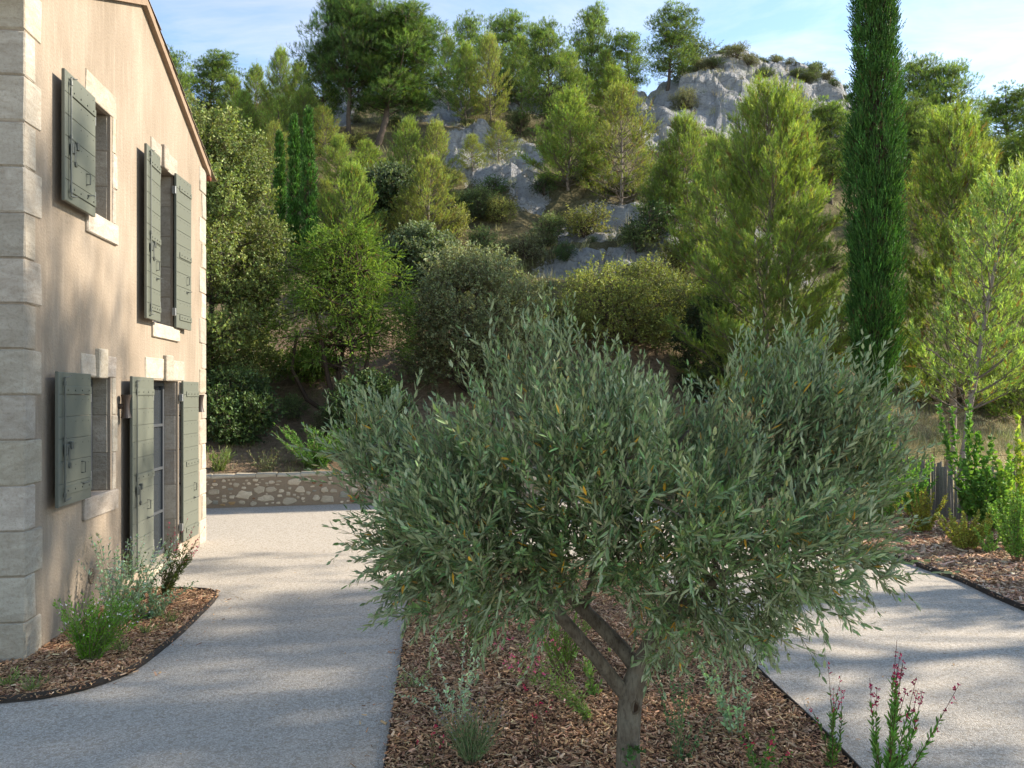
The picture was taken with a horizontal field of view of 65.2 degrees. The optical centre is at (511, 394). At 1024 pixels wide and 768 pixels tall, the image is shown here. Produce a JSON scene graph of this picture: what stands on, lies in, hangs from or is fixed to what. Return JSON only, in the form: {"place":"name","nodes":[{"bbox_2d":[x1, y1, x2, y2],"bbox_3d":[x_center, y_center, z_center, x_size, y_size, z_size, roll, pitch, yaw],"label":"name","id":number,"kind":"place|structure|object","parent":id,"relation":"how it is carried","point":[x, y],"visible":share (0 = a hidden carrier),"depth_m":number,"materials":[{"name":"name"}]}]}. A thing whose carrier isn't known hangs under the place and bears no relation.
{"place":"outdoors","nodes":[
{"label":"outdoors","id":0,"kind":"place"},
{"bbox_2d":[0,498,1023,767],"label":"driveway","id":1,"kind":"structure","parent":0,"point":[314,664],"depth_m":6.29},
{"bbox_2d":[0,587,216,703],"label":"bed edging","id":2,"kind":"object","parent":1,"relation":"on","point":[155,652],"visible":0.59,"depth_m":6.10,"materials":[{"name":"metal"}]},
{"bbox_2d":[0,586,219,700],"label":"bark mulch","id":3,"kind":"object","parent":1,"relation":"on","point":[63,653],"visible":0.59,"depth_m":6.64,"materials":[{"name":"brown wood"}]},
{"bbox_2d":[52,589,150,662],"bbox_3d":[-3.342,1.890,6.561,0.710,0.584,0.761,0,0,0],"label":"gaura plant","id":4,"kind":"object","parent":3,"relation":"on","point":[97,644],"visible":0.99,"depth_m":6.48,"materials":[{"name":"green plant"}]},
{"bbox_2d":[77,532,178,625],"bbox_3d":[-3.655,1.754,7.677,0.933,0.855,0.852,0,0,0],"label":"russian sage","id":5,"kind":"object","parent":3,"relation":"on","point":[118,585],"visible":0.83,"depth_m":7.61,"materials":[{"name":"green plant"}]},
{"bbox_2d":[121,579,198,620],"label":"grey leaved plant","id":6,"kind":"object","parent":3,"relation":"on","point":[155,612],"visible":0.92,"depth_m":7.72,"materials":[{"name":"green plant"}]},
{"bbox_2d":[159,518,204,596],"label":"gaura plant","id":7,"kind":"object","parent":3,"relation":"on","point":[169,583],"visible":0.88,"depth_m":8.52,"materials":[{"name":"green plant"}]},
{"bbox_2d":[383,559,858,767],"bbox_3d":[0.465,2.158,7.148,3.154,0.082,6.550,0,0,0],"label":"bark mulch","id":8,"kind":"object","parent":1,"relation":"on","point":[605,606],"visible":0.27,"depth_m":5.48,"materials":[{"name":"brown wood"}]},
{"bbox_2d":[430,625,489,719],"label":"silver plant","id":9,"kind":"object","parent":8,"relation":"on","point":[463,691],"visible":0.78,"depth_m":5.35,"materials":[{"name":"green plant"}]},
{"bbox_2d":[434,689,507,765],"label":"lavender plant","id":10,"kind":"object","parent":8,"relation":"on","point":[467,751],"visible":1,"depth_m":4.70,"materials":[{"name":"green plant"}]},
{"bbox_2d":[482,620,592,722],"bbox_3d":[0.164,1.859,5.364,0.771,0.652,0.222,0,0,0],"label":"gaura plant","id":11,"kind":"object","parent":8,"relation":"on","point":[582,709],"visible":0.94,"depth_m":5.32,"materials":[{"name":"green plant"}]},
{"bbox_2d":[530,611,596,681],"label":"broom plant","id":12,"kind":"object","parent":8,"relation":"on","point":[566,648],"visible":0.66,"depth_m":6.07,"materials":[{"name":"green plant"}]},
{"bbox_2d":[269,279,959,767],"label":"olive tree","id":13,"kind":"object","parent":8,"relation":"on","point":[455,517],"visible":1,"depth_m":3.86,"materials":[{"name":"green plant"}]},
{"bbox_2d":[653,663,731,762],"bbox_3d":[1.042,1.879,4.793,0.375,0.604,0.391,0,0,-24],"label":"leaved shrub","id":14,"kind":"object","parent":8,"relation":"on","point":[678,748],"visible":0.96,"depth_m":4.74,"materials":[{"name":"green plant"}]},
{"bbox_2d":[690,642,753,735],"bbox_3d":[1.336,1.866,5.102,0.404,0.630,0.282,0,0,-8],"label":"russian sage","id":15,"kind":"object","parent":8,"relation":"on","point":[727,715],"visible":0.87,"depth_m":5.09,"materials":[{"name":"green plant"}]},
{"bbox_2d":[809,662,846,767],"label":"gaura plant","id":16,"kind":"object","parent":8,"relation":"on","point":[832,752],"visible":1,"depth_m":4.62,"materials":[{"name":"green plant"}]},
{"bbox_2d":[867,643,958,767],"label":"gaura plant","id":17,"kind":"object","parent":8,"relation":"on","point":[891,759],"visible":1,"depth_m":4.32,"materials":[{"name":"green plant"}]},
{"bbox_2d":[677,507,1023,610],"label":"bed edging","id":18,"kind":"object","parent":1,"relation":"on","point":[1006,600],"visible":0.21,"depth_m":9.08,"materials":[{"name":"metal"}]},
{"bbox_2d":[149,0,1023,171],"label":"sky","id":19,"kind":"structure","parent":0,"point":[990,33],"materials":[{"name":"blue"}]},
{"bbox_2d":[205,49,1023,499],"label":"hillside","id":20,"kind":"structure","parent":0,"point":[535,205],"depth_m":33.93,"materials":[{"name":"grey stone"}]},
{"bbox_2d":[179,48,248,113],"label":"pine tree","id":21,"kind":"object","parent":20,"relation":"on","point":[212,70],"visible":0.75,"depth_m":51.41,"materials":[{"name":"green plant"}]},
{"bbox_2d":[183,86,302,386],"bbox_3d":[-7.467,-3.413,19.468,4.455,7.685,5.372,0,0,0],"label":"oak tree","id":22,"kind":"object","parent":20,"relation":"on","point":[236,279],"visible":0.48,"depth_m":18.91,"materials":[{"name":"green plant"}]},
{"bbox_2d":[223,87,266,148],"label":"pine tree","id":23,"kind":"object","parent":20,"relation":"on","point":[244,103],"visible":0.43,"depth_m":42.25,"materials":[{"name":"green plant"}]},
{"bbox_2d":[205,362,288,445],"bbox_3d":[-6.324,0.305,18.066,2.391,2.129,2.413,0,0,0],"label":"bushy shrub","id":24,"kind":"object","parent":20,"relation":"on","point":[238,406],"visible":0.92,"depth_m":17.70,"materials":[{"name":"green plant"}]},
{"bbox_2d":[241,59,273,128],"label":"pine tree","id":25,"kind":"object","parent":20,"relation":"on","point":[253,76],"visible":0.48,"depth_m":51.11,"materials":[{"name":"green plant"}]},
{"bbox_2d":[253,43,299,132],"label":"pine tree","id":26,"kind":"object","parent":20,"relation":"on","point":[279,63],"visible":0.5,"depth_m":47.38,"materials":[{"name":"green plant"}]},
{"bbox_2d":[256,90,300,158],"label":"pine tree","id":27,"kind":"object","parent":20,"relation":"on","point":[280,108],"visible":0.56,"depth_m":40.87,"materials":[{"name":"green plant"}]},
{"bbox_2d":[271,128,287,245],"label":"cypress tree","id":28,"kind":"object","parent":20,"relation":"on","point":[279,178],"visible":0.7,"depth_m":28.89,"materials":[{"name":"green plant"}]},
{"bbox_2d":[284,110,303,255],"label":"cypress tree","id":29,"kind":"object","parent":20,"relation":"on","point":[294,166],"visible":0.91,"depth_m":28.35,"materials":[{"name":"green plant"}]},
{"bbox_2d":[262,343,345,387],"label":"bushy shrub","id":30,"kind":"object","parent":20,"relation":"on","point":[319,374],"visible":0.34,"depth_m":21.05,"materials":[{"name":"green plant"}]},
{"bbox_2d":[283,81,330,154],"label":"pine tree","id":31,"kind":"object","parent":20,"relation":"on","point":[304,94],"visible":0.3,"depth_m":41.91,"materials":[{"name":"green plant"}]},
{"bbox_2d":[296,104,320,269],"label":"cypress tree","id":32,"kind":"object","parent":20,"relation":"on","point":[308,197],"visible":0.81,"depth_m":27.37,"materials":[{"name":"green plant"}]},
{"bbox_2d":[272,419,354,469],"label":"broom shrub","id":33,"kind":"object","parent":20,"relation":"on","point":[295,439],"visible":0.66,"depth_m":16.76,"materials":[{"name":"green plant"}]},
{"bbox_2d":[294,48,345,130],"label":"pine tree","id":34,"kind":"object","parent":20,"relation":"on","point":[329,96],"visible":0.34,"depth_m":45.03,"materials":[{"name":"green plant"}]},
{"bbox_2d":[301,101,350,162],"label":"pine tree","id":35,"kind":"object","parent":20,"relation":"on","point":[328,118],"visible":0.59,"depth_m":41.00,"materials":[{"name":"green plant"}]},
{"bbox_2d":[317,130,352,189],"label":"pine tree","id":36,"kind":"object","parent":20,"relation":"on","point":[336,158],"visible":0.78,"depth_m":37.65,"materials":[{"name":"green plant"}]},
{"bbox_2d":[286,0,392,146],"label":"pine tree","id":37,"kind":"object","parent":20,"relation":"on","point":[330,46],"visible":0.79,"depth_m":42.65,"materials":[{"name":"green plant"}]},
{"bbox_2d":[262,206,421,415],"bbox_3d":[-4.157,-1.887,19.615,3.788,5.263,3.457,0,0,27],"label":"oak tree","id":38,"kind":"object","parent":20,"relation":"on","point":[356,269],"visible":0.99,"depth_m":19.11,"materials":[{"name":"green plant"}]},
{"bbox_2d":[316,153,387,254],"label":"pine tree","id":39,"kind":"object","parent":20,"relation":"on","point":[347,189],"visible":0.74,"depth_m":28.19,"materials":[{"name":"green plant"}]},
{"bbox_2d":[342,137,386,178],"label":"pine tree","id":40,"kind":"object","parent":20,"relation":"on","point":[372,152],"visible":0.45,"depth_m":36.60,"materials":[{"name":"green plant"}]},
{"bbox_2d":[314,364,418,451],"bbox_3d":[-3.270,0.462,18.213,2.386,2.334,2.225,0,0,0],"label":"bushy shrub","id":41,"kind":"object","parent":20,"relation":"on","point":[381,387],"visible":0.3,"depth_m":17.97,"materials":[{"name":"green plant"}]},
{"bbox_2d":[336,158,430,234],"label":"oak tree","id":42,"kind":"object","parent":20,"relation":"on","point":[389,176],"visible":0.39,"depth_m":30.20,"materials":[{"name":"green plant"}]},
{"bbox_2d":[320,0,467,145],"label":"pine tree","id":43,"kind":"object","parent":20,"relation":"on","point":[406,33],"visible":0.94,"depth_m":43.16,"materials":[{"name":"green plant"}]},
{"bbox_2d":[206,467,595,507],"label":"retaining wall","id":44,"kind":"structure","parent":20,"relation":"on","point":[260,489],"depth_m":15.81,"materials":[{"name":"stone"}]},
{"bbox_2d":[377,113,433,195],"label":"pine tree","id":45,"kind":"object","parent":20,"relation":"on","point":[406,135],"visible":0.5,"depth_m":34.43,"materials":[{"name":"green plant"}]},
{"bbox_2d":[379,185,433,237],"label":"pine tree","id":46,"kind":"object","parent":20,"relation":"on","point":[398,204],"visible":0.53,"depth_m":29.45,"materials":[{"name":"green plant"}]},
{"bbox_2d":[377,219,463,292],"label":"oak tree","id":47,"kind":"object","parent":20,"relation":"on","point":[417,239],"visible":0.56,"depth_m":25.66,"materials":[{"name":"green plant"}]},
{"bbox_2d":[390,150,472,233],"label":"pine tree","id":48,"kind":"object","parent":20,"relation":"on","point":[423,179],"visible":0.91,"depth_m":29.45,"materials":[{"name":"green plant"}]},
{"bbox_2d":[412,118,462,196],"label":"pine tree","id":49,"kind":"object","parent":20,"relation":"on","point":[440,148],"visible":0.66,"depth_m":34.43,"materials":[{"name":"green plant"}]},
{"bbox_2d":[445,38,485,119],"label":"pine tree","id":50,"kind":"object","parent":20,"relation":"on","point":[465,55],"visible":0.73,"depth_m":50.45,"materials":[{"name":"green plant"}]},
{"bbox_2d":[450,8,487,88],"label":"pine tree","id":51,"kind":"object","parent":20,"relation":"on","point":[471,28],"visible":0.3,"depth_m":62.40,"materials":[{"name":"green plant"}]},
{"bbox_2d":[382,239,560,398],"bbox_3d":[-1.071,-2.065,21.466,4.780,4.361,4.501,0,0,0],"label":"oak tree","id":52,"kind":"object","parent":20,"relation":"on","point":[468,267],"visible":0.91,"depth_m":20.64,"materials":[{"name":"green plant"}]},
{"bbox_2d":[454,132,491,171],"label":"pine tree","id":53,"kind":"object","parent":20,"relation":"on","point":[472,140],"visible":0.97,"depth_m":38.61,"materials":[{"name":"green plant"}]},
{"bbox_2d":[466,29,514,119],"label":"pine tree","id":54,"kind":"object","parent":20,"relation":"on","point":[489,52],"visible":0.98,"depth_m":49.75,"materials":[{"name":"green plant"}]},
{"bbox_2d":[481,118,521,160],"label":"pine tree","id":55,"kind":"object","parent":20,"relation":"on","point":[497,125],"visible":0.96,"depth_m":41.19,"materials":[{"name":"green plant"}]},
{"bbox_2d":[471,8,538,96],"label":"pine tree","id":56,"kind":"object","parent":20,"relation":"on","point":[503,23],"visible":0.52,"depth_m":56.31,"materials":[{"name":"green plant"}]},
{"bbox_2d":[496,32,547,110],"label":"pine tree","id":57,"kind":"object","parent":20,"relation":"on","point":[513,64],"visible":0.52,"depth_m":53.59,"materials":[{"name":"green plant"}]},
{"bbox_2d":[505,229,551,263],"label":"garrigue bush","id":58,"kind":"object","parent":20,"relation":"on","point":[524,244],"visible":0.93,"depth_m":30.29,"materials":[{"name":"green plant"}]},
{"bbox_2d":[529,210,567,247],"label":"garrigue bush","id":59,"kind":"object","parent":20,"relation":"on","point":[551,225],"visible":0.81,"depth_m":31.41,"materials":[{"name":"green plant"}]},
{"bbox_2d":[509,15,593,133],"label":"pine tree","id":60,"kind":"object","parent":20,"relation":"on","point":[547,63],"visible":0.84,"depth_m":46.59,"materials":[{"name":"green plant"}]},
{"bbox_2d":[518,85,614,190],"bbox_3d":[2.454,-11.570,36.069,4.348,4.871,4.419,0,0,-22],"label":"pine tree","id":61,"kind":"object","parent":20,"relation":"on","point":[574,107],"visible":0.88,"depth_m":35.34,"materials":[{"name":"green plant"}]},
{"bbox_2d":[559,199,618,237],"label":"garrigue bush","id":62,"kind":"object","parent":20,"relation":"on","point":[582,224],"visible":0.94,"depth_m":32.21,"materials":[{"name":"green plant"}]},
{"bbox_2d":[563,0,623,95],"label":"pine tree","id":63,"kind":"object","parent":20,"relation":"on","point":[587,44],"visible":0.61,"depth_m":62.53,"materials":[{"name":"green plant"}]},
{"bbox_2d":[587,63,640,116],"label":"pine tree","id":64,"kind":"object","parent":20,"relation":"on","point":[611,73],"visible":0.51,"depth_m":49.31,"materials":[{"name":"green plant"}]},
{"bbox_2d":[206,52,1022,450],"bbox_3d":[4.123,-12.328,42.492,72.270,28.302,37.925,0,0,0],"label":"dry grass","id":65,"kind":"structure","parent":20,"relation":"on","point":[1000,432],"depth_m":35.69,"materials":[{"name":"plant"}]},
{"bbox_2d":[564,76,680,203],"bbox_3d":[4.824,-10.997,35.053,5.097,5.512,4.643,0,0,-7],"label":"pine tree","id":66,"kind":"object","parent":20,"relation":"on","point":[621,97],"visible":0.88,"depth_m":34.31,"materials":[{"name":"green plant"}]},
{"bbox_2d":[543,250,708,359],"bbox_3d":[3.143,-2.638,23.934,5.541,3.291,4.335,0,0,0],"label":"mastic shrub","id":67,"kind":"object","parent":20,"relation":"on","point":[628,299],"visible":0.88,"depth_m":23.04,"materials":[{"name":"green plant"}]},
{"bbox_2d":[606,27,650,91],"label":"pine tree","id":68,"kind":"object","parent":20,"relation":"on","point":[634,59],"visible":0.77,"depth_m":62.27,"materials":[{"name":"green plant"}]},
{"bbox_2d":[614,218,662,253],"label":"garrigue bush","id":69,"kind":"object","parent":20,"relation":"on","point":[627,236],"visible":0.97,"depth_m":29.84,"materials":[{"name":"green plant"}]},
{"bbox_2d":[619,195,685,246],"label":"garrigue bush","id":70,"kind":"object","parent":20,"relation":"on","point":[652,217],"visible":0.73,"depth_m":29.85,"materials":[{"name":"green plant"}]},
{"bbox_2d":[631,150,691,228],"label":"pine tree","id":71,"kind":"object","parent":20,"relation":"on","point":[653,192],"visible":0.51,"depth_m":30.88,"materials":[{"name":"green plant"}]},
{"bbox_2d":[637,0,708,90],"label":"pine tree","id":72,"kind":"object","parent":20,"relation":"on","point":[672,38],"visible":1,"depth_m":56.76,"materials":[{"name":"green plant"}]},
{"bbox_2d":[642,104,720,237],"bbox_3d":[6.790,-8.838,31.468,3.537,5.365,3.518,0,0,-18],"label":"pine tree","id":73,"kind":"object","parent":20,"relation":"on","point":[681,134],"visible":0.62,"depth_m":30.87,"materials":[{"name":"green plant"}]},
{"bbox_2d":[667,294,740,401],"bbox_3d":[5.467,-1.239,22.561,2.013,3.340,2.389,0,0,21],"label":"bushy shrub","id":74,"kind":"object","parent":20,"relation":"on","point":[696,322],"visible":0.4,"depth_m":22.16,"materials":[{"name":"green plant"}]},
{"bbox_2d":[662,123,757,285],"bbox_3d":[7.127,-6.423,28.188,3.393,6.098,3.448,0,0,29],"label":"pine tree","id":75,"kind":"object","parent":20,"relation":"on","point":[703,192],"visible":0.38,"depth_m":27.72,"materials":[{"name":"green plant"}]},
{"bbox_2d":[662,65,853,433],"bbox_3d":[6.889,-3.965,21.873,5.842,10.165,5.088,0,0,0],"label":"pine tree","id":76,"kind":"object","parent":20,"relation":"on","point":[797,240],"visible":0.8,"depth_m":21.07,"materials":[{"name":"green plant"}]},
{"bbox_2d":[799,95,852,204],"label":"pine tree","id":77,"kind":"object","parent":20,"relation":"on","point":[822,112],"visible":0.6,"depth_m":44.80,"materials":[{"name":"green plant"}]},
{"bbox_2d":[831,0,914,450],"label":"cypress tree","id":78,"kind":"object","parent":20,"relation":"on","point":[874,164],"visible":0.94,"depth_m":18.48,"materials":[{"name":"green plant"}]},
{"bbox_2d":[891,90,942,199],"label":"pine tree","id":79,"kind":"object","parent":20,"relation":"on","point":[914,126],"visible":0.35,"depth_m":49.86,"materials":[{"name":"green plant"}]},
{"bbox_2d":[889,50,949,155],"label":"pine tree","id":80,"kind":"object","parent":20,"relation":"on","point":[914,76],"visible":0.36,"depth_m":55.74,"materials":[{"name":"green plant"}]},
{"bbox_2d":[911,56,992,143],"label":"pine tree","id":81,"kind":"object","parent":20,"relation":"on","point":[956,75],"visible":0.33,"depth_m":55.76,"materials":[{"name":"green plant"}]},
{"bbox_2d":[892,83,1023,469],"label":"pine tree","id":82,"kind":"object","parent":20,"relation":"on","point":[930,182],"visible":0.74,"depth_m":20.67,"materials":[{"name":"green plant"}]},
{"bbox_2d":[899,145,1023,491],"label":"pine tree","id":83,"kind":"object","parent":20,"relation":"on","point":[979,358],"visible":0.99,"depth_m":16.61,"materials":[{"name":"green plant"}]},
{"bbox_2d":[974,79,1023,160],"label":"pine tree","id":84,"kind":"object","parent":20,"relation":"on","point":[998,106],"visible":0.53,"depth_m":59.75,"materials":[{"name":"green plant"}]},
{"bbox_2d":[975,153,1023,433],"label":"pine tree","id":85,"kind":"object","parent":20,"relation":"on","point":[1009,400],"visible":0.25,"depth_m":26.96,"materials":[{"name":"green plant"}]},
{"bbox_2d":[982,130,1023,217],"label":"pine tree","id":86,"kind":"object","parent":20,"relation":"on","point":[1015,143],"visible":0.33,"depth_m":49.12,"materials":[{"name":"green plant"}]},
{"bbox_2d":[668,499,1023,606],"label":"bark mulch","id":87,"kind":"object","parent":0,"point":[945,550],"visible":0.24,"depth_m":10.49,"materials":[{"name":"brown wood"}]},
{"bbox_2d":[897,454,938,515],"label":"hedge shrub","id":88,"kind":"object","parent":87,"relation":"on","point":[923,484],"visible":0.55,"depth_m":13.99,"materials":[{"name":"green plant"}]},
{"bbox_2d":[892,483,947,533],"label":"hedge shrub","id":89,"kind":"object","parent":87,"relation":"on","point":[922,509],"visible":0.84,"depth_m":12.39,"materials":[{"name":"green plant"}]},
{"bbox_2d":[880,459,1017,521],"bbox_3d":[7.724,1.715,14.018,0.169,1.090,3.871,0,0,-17],"label":"paling fence","id":90,"kind":"object","parent":87,"relation":"on","point":[942,486],"visible":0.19,"depth_m":14.12,"materials":[{"name":"grey wood"}]},
{"bbox_2d":[934,508,994,548],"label":"hedge shrub","id":91,"kind":"object","parent":87,"relation":"on","point":[963,537],"visible":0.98,"depth_m":11.08,"materials":[{"name":"green plant"}]},
{"bbox_2d":[936,399,996,526],"bbox_3d":[7.308,1.108,12.859,0.581,2.146,0.736,0,0,-18],"label":"hedge shrub","id":92,"kind":"object","parent":87,"relation":"on","point":[963,498],"visible":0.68,"depth_m":12.90,"materials":[{"name":"green plant"}]},
{"bbox_2d":[959,457,1014,531],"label":"hedge shrub","id":93,"kind":"object","parent":87,"relation":"on","point":[977,497],"visible":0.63,"depth_m":12.48,"materials":[{"name":"green plant"}]},
{"bbox_2d":[991,443,1015,533],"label":"hedge shrub","id":94,"kind":"object","parent":87,"relation":"on","point":[1007,481],"visible":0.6,"depth_m":11.58,"materials":[{"name":"green plant"}]},
{"bbox_2d":[984,488,1023,561],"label":"hedge shrub","id":95,"kind":"object","parent":87,"relation":"on","point":[1014,545],"visible":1,"depth_m":10.36,"materials":[{"name":"green plant"}]},
{"bbox_2d":[1010,414,1023,544],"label":"hedge shrub","id":96,"kind":"object","parent":87,"relation":"on","point":[1018,477],"visible":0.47,"depth_m":11.19,"materials":[{"name":"green plant"}]},
{"bbox_2d":[812,406,1023,496],"bbox_3d":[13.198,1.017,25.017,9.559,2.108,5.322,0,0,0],"label":"dry grass","id":97,"kind":"structure","parent":0,"point":[1002,444],"depth_m":24.59,"materials":[{"name":"plant"}]},
{"label":"ground","id":98,"kind":"structure","parent":0,"visible":0},
{"bbox_2d":[0,0,216,662],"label":"house","id":99,"kind":"structure","parent":98,"relation":"on","point":[106,173],"depth_m":7.90,"materials":[{"name":"paint"}]},
{"bbox_2d":[81,348,118,520],"bbox_3d":[-4.291,0.374,8.068,0.361,1.676,0.917,0,0,-6],"label":"window","id":100,"kind":"structure","parent":99,"relation":"in","point":[101,366],"depth_m":8.34,"materials":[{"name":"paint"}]},
{"bbox_2d":[85,68,118,245],"bbox_3d":[-4.308,-2.370,8.116,0.337,1.587,0.821,0,0,-6],"label":"window","id":101,"kind":"structure","parent":99,"relation":"in","point":[98,226],"depth_m":8.34,"materials":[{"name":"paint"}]},
{"bbox_2d":[145,355,183,580],"bbox_3d":[-4.541,0.868,10.171,0.368,2.744,1.556,0,0,-5],"label":"door","id":102,"kind":"structure","parent":99,"relation":"in","point":[167,369],"depth_m":10.64,"materials":[{"name":"paint"}]},
{"bbox_2d":[150,136,179,341],"bbox_3d":[-4.530,-1.918,10.132,0.356,2.445,1.133,0,0,-7],"label":"window","id":103,"kind":"structure","parent":99,"relation":"in","point":[162,330],"depth_m":10.47,"materials":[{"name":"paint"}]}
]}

